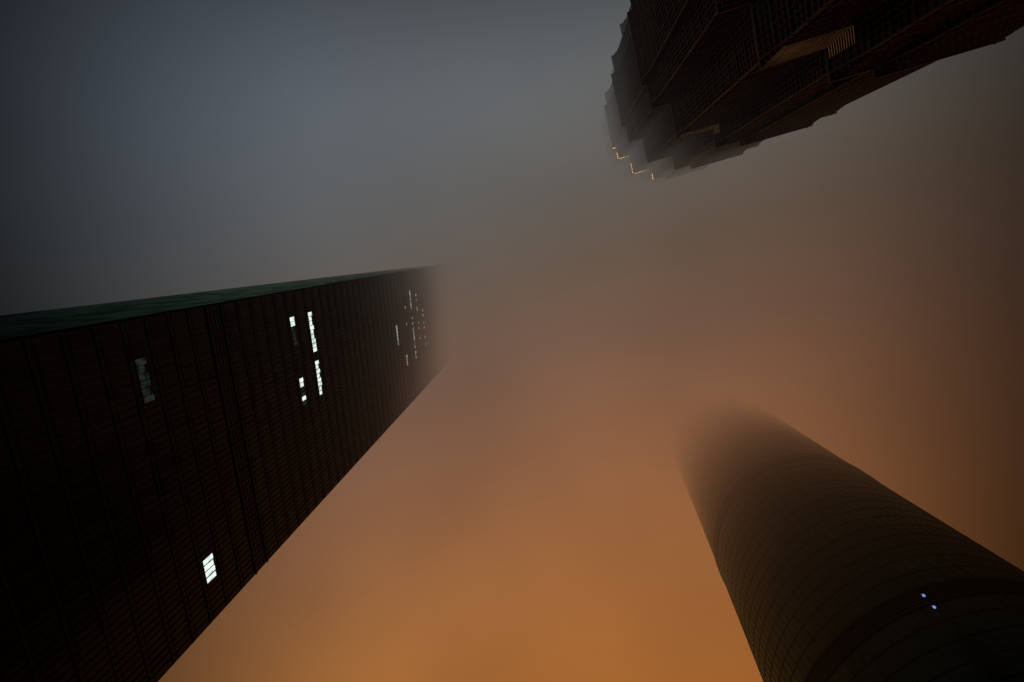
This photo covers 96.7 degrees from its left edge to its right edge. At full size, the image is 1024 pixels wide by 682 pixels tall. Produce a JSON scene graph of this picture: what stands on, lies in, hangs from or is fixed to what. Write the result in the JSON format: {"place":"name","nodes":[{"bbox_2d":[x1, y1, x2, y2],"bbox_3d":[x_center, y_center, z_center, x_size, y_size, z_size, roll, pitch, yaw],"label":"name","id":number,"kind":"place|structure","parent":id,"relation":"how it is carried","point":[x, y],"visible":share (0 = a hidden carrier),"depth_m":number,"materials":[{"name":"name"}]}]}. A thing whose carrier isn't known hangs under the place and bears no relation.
{"place":"outdoors","nodes":[
{"label":"outdoors","id":0,"kind":"place"},
{"bbox_2d":[0,0,1023,681],"label":"sky","id":1,"kind":"structure","parent":0,"point":[856,274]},
{"bbox_2d":[598,0,1023,190],"bbox_3d":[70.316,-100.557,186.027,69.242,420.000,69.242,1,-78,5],"label":"stepped skyscraper","id":2,"kind":"structure","parent":0,"point":[696,85],"depth_m":90.77,"materials":[{"name":"brown metal"}]},
{"label":"ground","id":3,"kind":"structure","parent":0,"visible":0},
{"bbox_2d":[0,256,497,681],"bbox_3d":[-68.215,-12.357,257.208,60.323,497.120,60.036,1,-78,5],"label":"skyscraper","id":4,"kind":"structure","parent":3,"relation":"on","point":[175,470],"depth_m":78.26,"materials":[{"name":"brown glass"}]},
{"bbox_2d":[135,327,306,405],"bbox_3d":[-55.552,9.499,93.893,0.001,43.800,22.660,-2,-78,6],"label":"dim windows","id":5,"kind":"structure","parent":4,"relation":"in","point":[141,361],"depth_m":71.98,"materials":[{"name":"grey glass"}]},
{"bbox_2d":[203,312,321,582],"bbox_3d":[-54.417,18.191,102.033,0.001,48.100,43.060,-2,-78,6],"label":"lit windows","id":6,"kind":"structure","parent":4,"relation":"in","point":[210,556],"depth_m":114.46,"materials":[{"name":"white glass"}]},
{"bbox_2d":[396,290,425,364],"bbox_3d":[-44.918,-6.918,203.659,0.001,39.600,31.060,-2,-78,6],"label":"upper lit windows","id":7,"kind":"structure","parent":4,"relation":"in","point":[409,290],"depth_m":204.39,"materials":[{"name":"grey glass"}]},
{"bbox_2d":[618,322,1023,681],"bbox_3d":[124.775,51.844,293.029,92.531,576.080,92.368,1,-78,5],"label":"round skyscraper","id":8,"kind":"structure","parent":3,"relation":"on","point":[832,567],"depth_m":127.63,"materials":[{"name":"black glass"}]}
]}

